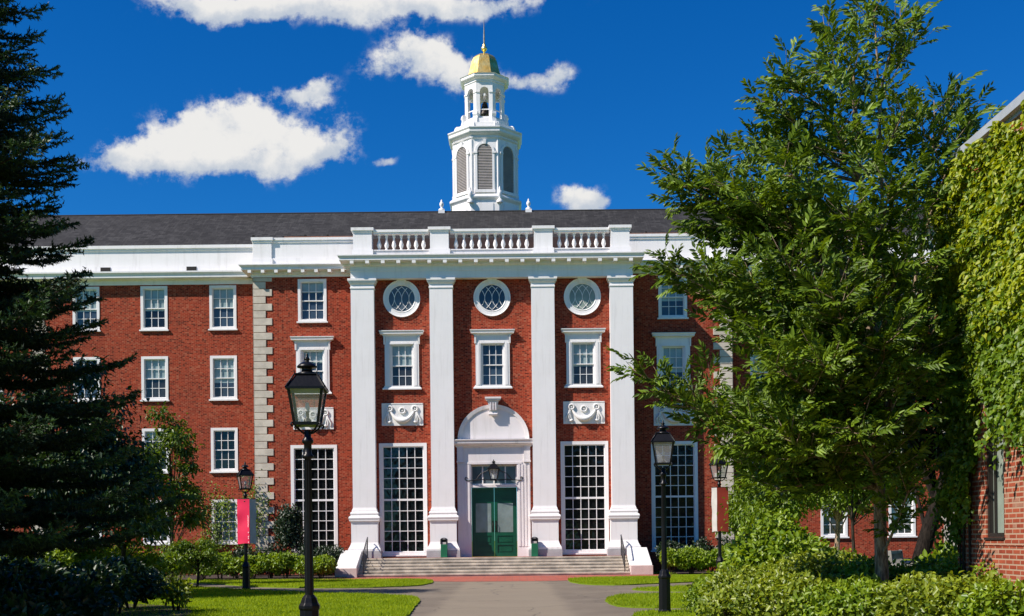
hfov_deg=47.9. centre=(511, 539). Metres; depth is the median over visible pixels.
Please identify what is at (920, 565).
boxwood shrub
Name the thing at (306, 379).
street lamp
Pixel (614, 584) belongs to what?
lawn
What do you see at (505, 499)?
door
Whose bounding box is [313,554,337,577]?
hedge shrub
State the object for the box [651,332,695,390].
window
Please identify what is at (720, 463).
street lamp
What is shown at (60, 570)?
rhododendron
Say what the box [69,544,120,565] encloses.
laurel shrub
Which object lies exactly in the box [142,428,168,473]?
window
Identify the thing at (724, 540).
yew bush
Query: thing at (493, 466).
door lantern
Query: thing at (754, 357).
window
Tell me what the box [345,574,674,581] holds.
brick pavement
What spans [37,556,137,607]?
rhododendron
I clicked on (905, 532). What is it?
window
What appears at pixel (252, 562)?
hedge shrub
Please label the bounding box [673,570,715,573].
planting bed
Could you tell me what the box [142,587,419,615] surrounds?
lawn
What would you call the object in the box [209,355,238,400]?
window
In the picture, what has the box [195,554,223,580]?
bed shrub
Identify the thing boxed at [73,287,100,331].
window
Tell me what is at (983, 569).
boxwood shrub
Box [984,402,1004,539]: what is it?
window
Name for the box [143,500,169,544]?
window
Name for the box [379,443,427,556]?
window
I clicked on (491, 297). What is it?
round window
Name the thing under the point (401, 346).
window
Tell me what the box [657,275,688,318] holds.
window
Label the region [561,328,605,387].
window
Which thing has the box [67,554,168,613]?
rhododendron
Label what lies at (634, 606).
lawn
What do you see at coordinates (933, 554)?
fern clump
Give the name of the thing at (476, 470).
transom window
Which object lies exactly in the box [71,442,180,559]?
maple
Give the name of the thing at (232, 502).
window
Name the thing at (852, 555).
boxwood shrub
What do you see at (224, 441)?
window
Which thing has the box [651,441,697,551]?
window
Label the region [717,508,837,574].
viburnum shrub
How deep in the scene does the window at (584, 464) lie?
53.64 m
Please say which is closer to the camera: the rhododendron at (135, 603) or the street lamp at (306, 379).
the street lamp at (306, 379)
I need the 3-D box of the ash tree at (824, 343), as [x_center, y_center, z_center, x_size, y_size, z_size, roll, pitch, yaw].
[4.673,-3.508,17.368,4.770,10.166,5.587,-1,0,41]
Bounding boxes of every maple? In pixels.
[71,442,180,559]
[126,401,216,584]
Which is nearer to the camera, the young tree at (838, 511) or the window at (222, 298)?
the young tree at (838, 511)
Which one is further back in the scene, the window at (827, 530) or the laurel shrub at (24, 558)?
the window at (827, 530)
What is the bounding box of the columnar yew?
[272,502,303,575]
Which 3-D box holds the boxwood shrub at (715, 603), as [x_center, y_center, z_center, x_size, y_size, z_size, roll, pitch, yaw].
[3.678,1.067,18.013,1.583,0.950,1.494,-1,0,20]
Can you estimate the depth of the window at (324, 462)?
54.98 m
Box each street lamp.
[236,462,253,588]
[284,353,328,615]
[650,420,674,612]
[709,459,728,571]
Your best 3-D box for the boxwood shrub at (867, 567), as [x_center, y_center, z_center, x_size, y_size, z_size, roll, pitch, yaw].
[5.704,0.857,18.289,2.330,1.323,2.083,-1,0,0]
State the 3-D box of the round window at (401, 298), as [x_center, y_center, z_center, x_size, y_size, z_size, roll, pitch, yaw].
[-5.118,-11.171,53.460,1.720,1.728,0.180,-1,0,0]
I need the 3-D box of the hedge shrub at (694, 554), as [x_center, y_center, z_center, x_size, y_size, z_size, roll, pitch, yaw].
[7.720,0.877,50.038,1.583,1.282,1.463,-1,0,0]
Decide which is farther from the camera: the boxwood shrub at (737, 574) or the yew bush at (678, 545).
the yew bush at (678, 545)
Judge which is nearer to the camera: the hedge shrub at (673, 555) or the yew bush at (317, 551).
the hedge shrub at (673, 555)
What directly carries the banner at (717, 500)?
attached to the street lamp at (720, 463)
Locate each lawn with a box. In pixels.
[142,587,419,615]
[192,579,433,587]
[568,578,693,585]
[605,593,687,608]
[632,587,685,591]
[638,610,695,615]
[657,559,910,578]
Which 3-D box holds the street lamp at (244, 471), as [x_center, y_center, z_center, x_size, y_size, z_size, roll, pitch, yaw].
[-9.056,-0.485,39.200,0.524,4.340,0.524,-1,0,-24]
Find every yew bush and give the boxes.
[232,547,262,558]
[262,543,289,575]
[295,545,326,559]
[319,544,344,575]
[655,539,686,571]
[691,536,714,571]
[715,536,737,547]
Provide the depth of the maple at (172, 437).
42.97 m
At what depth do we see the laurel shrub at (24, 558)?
30.52 m
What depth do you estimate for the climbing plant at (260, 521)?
54.59 m
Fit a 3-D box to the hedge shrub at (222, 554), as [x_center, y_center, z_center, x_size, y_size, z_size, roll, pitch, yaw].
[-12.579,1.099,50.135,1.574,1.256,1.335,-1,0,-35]
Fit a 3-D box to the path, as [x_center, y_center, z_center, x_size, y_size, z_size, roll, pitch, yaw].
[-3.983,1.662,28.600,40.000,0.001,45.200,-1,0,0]
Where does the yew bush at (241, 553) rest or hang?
on the planting bed at (192, 577)
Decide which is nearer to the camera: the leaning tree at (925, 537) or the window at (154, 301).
the leaning tree at (925, 537)
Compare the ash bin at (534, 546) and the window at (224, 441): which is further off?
the window at (224, 441)
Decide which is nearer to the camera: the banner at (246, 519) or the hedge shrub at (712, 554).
the banner at (246, 519)
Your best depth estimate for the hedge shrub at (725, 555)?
49.53 m
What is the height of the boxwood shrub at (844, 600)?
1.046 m
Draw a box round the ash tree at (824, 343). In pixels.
[604,0,1006,583]
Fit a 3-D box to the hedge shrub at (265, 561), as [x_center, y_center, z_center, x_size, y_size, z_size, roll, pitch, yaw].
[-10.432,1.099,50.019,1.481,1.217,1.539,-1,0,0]
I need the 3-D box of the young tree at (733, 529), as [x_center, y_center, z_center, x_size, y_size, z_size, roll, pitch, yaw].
[9.159,-0.333,45.103,3.322,3.481,2.818,-1,0,0]
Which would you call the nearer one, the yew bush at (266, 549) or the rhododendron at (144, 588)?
the rhododendron at (144, 588)
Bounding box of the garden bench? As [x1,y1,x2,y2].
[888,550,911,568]
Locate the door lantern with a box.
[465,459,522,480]
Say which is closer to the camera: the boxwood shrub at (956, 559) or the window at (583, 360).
the boxwood shrub at (956, 559)
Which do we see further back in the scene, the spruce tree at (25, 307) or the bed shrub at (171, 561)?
the bed shrub at (171, 561)
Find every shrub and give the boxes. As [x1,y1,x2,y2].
[0,555,46,562]
[3,547,83,567]
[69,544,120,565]
[107,540,170,576]
[154,536,223,586]
[154,551,188,577]
[156,574,196,610]
[166,552,200,580]
[189,569,206,578]
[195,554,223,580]
[212,550,239,578]
[219,555,251,578]
[240,554,265,577]
[255,551,286,577]
[268,550,297,577]
[287,554,318,577]
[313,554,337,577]
[659,548,690,573]
[675,545,708,573]
[681,571,729,615]
[686,573,709,612]
[695,548,724,571]
[695,578,786,615]
[698,562,787,611]
[716,541,736,564]
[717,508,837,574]
[726,567,839,615]
[758,546,866,580]
[787,572,909,615]
[814,552,918,595]
[821,546,867,567]
[857,570,953,615]
[889,554,954,581]
[907,570,1017,615]
[924,559,968,583]
[934,556,957,569]
[952,577,1023,615]
[962,559,999,580]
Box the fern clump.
[914,539,957,562]
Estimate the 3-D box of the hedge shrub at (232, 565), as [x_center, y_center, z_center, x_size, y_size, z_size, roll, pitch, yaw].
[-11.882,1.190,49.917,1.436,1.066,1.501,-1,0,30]
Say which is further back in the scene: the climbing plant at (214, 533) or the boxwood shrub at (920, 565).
the climbing plant at (214, 533)
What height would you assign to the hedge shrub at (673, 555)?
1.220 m
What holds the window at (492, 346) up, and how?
in the library building
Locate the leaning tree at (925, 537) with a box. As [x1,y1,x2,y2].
[777,187,949,562]
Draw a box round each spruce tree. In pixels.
[0,0,197,560]
[0,347,189,554]
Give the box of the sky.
[0,0,1023,536]
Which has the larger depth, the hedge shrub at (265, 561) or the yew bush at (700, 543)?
the yew bush at (700, 543)
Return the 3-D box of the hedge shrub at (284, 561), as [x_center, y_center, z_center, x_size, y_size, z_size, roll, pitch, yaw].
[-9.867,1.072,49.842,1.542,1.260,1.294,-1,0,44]
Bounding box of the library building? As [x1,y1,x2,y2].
[0,29,954,577]
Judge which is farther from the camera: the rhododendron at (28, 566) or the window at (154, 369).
the window at (154, 369)
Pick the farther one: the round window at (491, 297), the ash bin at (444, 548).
the round window at (491, 297)
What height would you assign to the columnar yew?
3.444 m
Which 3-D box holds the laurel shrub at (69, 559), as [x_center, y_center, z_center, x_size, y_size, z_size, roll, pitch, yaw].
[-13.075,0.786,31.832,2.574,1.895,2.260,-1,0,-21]
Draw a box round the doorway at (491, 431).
[454,397,532,556]
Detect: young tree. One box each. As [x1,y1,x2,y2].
[691,405,833,533]
[707,488,774,539]
[806,451,895,549]
[819,426,929,554]
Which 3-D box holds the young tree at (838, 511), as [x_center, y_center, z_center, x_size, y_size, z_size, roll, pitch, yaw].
[11.961,-1.911,43.114,5.354,5.638,5.376,-1,0,0]
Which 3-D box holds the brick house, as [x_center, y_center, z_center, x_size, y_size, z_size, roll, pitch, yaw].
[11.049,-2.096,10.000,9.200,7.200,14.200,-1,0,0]
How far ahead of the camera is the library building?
54.81 m
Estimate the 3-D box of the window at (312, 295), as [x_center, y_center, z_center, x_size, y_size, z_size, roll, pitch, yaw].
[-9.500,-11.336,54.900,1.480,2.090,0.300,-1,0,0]
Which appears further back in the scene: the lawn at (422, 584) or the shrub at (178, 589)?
the lawn at (422, 584)
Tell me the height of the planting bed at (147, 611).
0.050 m
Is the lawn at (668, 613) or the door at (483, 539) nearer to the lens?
the lawn at (668, 613)
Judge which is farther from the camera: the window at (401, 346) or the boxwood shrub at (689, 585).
the window at (401, 346)
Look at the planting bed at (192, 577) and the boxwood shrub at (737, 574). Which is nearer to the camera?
the boxwood shrub at (737, 574)
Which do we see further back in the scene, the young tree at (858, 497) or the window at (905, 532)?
the window at (905, 532)
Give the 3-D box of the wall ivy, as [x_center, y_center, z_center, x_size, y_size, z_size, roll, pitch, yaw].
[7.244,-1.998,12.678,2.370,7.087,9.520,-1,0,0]
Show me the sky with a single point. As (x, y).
(177, 106)
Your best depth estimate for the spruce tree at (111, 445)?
32.60 m
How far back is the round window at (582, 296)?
53.49 m
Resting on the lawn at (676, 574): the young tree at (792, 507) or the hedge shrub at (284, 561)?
the young tree at (792, 507)
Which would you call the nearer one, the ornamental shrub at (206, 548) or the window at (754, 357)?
the ornamental shrub at (206, 548)
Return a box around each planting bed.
[108,604,192,615]
[166,574,345,580]
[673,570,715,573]
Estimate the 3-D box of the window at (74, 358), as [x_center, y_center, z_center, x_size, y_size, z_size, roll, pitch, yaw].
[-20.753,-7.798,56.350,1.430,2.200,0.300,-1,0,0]
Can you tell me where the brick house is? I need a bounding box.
[944,91,1023,590]
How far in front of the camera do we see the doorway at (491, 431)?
53.42 m
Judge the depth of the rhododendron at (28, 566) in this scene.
19.19 m
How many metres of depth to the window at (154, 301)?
56.43 m
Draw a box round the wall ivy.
[927,99,1023,578]
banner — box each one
[237,498,255,544]
[711,487,728,531]
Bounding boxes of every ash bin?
[440,538,447,557]
[531,537,537,556]
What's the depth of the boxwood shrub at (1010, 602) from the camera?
14.17 m
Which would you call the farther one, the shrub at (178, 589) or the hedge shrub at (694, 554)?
the hedge shrub at (694, 554)
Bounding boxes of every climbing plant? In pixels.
[195,480,232,574]
[212,469,272,554]
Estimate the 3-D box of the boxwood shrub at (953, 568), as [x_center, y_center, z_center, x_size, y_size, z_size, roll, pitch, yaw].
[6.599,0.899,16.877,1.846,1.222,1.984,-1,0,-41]
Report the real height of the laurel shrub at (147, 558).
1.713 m
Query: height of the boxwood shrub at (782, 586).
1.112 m
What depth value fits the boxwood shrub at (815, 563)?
18.75 m
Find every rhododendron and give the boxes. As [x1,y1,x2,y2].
[0,555,46,587]
[0,555,81,580]
[0,566,124,615]
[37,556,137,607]
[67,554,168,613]
[119,564,163,608]
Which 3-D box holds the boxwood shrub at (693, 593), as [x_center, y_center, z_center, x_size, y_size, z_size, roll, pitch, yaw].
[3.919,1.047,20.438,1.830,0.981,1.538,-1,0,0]
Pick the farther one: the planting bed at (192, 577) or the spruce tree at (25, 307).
the planting bed at (192, 577)
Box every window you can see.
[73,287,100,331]
[73,357,100,401]
[139,286,168,330]
[140,356,169,401]
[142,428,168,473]
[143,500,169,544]
[208,285,237,330]
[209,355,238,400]
[210,428,238,472]
[211,499,237,544]
[290,336,334,393]
[290,445,337,552]
[297,279,327,322]
[379,330,423,389]
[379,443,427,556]
[383,279,419,316]
[470,329,514,388]
[471,465,516,484]
[473,278,510,315]
[560,441,608,554]
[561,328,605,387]
[564,277,600,314]
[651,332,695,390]
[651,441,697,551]
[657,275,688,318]
[750,354,770,382]
[820,494,848,537]
[888,495,917,537]
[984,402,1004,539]
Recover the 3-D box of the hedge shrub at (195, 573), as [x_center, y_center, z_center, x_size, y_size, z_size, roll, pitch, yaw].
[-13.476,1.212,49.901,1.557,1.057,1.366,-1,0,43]
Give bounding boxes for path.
[167,580,692,615]
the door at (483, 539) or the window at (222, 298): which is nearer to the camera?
the door at (483, 539)
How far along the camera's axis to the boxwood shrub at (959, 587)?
15.03 m
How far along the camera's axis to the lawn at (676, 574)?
49.27 m
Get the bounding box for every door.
[472,488,494,556]
[494,487,516,556]
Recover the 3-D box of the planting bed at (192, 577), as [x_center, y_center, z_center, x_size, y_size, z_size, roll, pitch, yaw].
[-15.632,1.759,52.450,16.700,0.050,7.700,-1,0,0]
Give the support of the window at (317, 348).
in the library building
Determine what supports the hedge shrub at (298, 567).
on the planting bed at (192, 577)
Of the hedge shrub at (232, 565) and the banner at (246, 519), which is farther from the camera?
the hedge shrub at (232, 565)

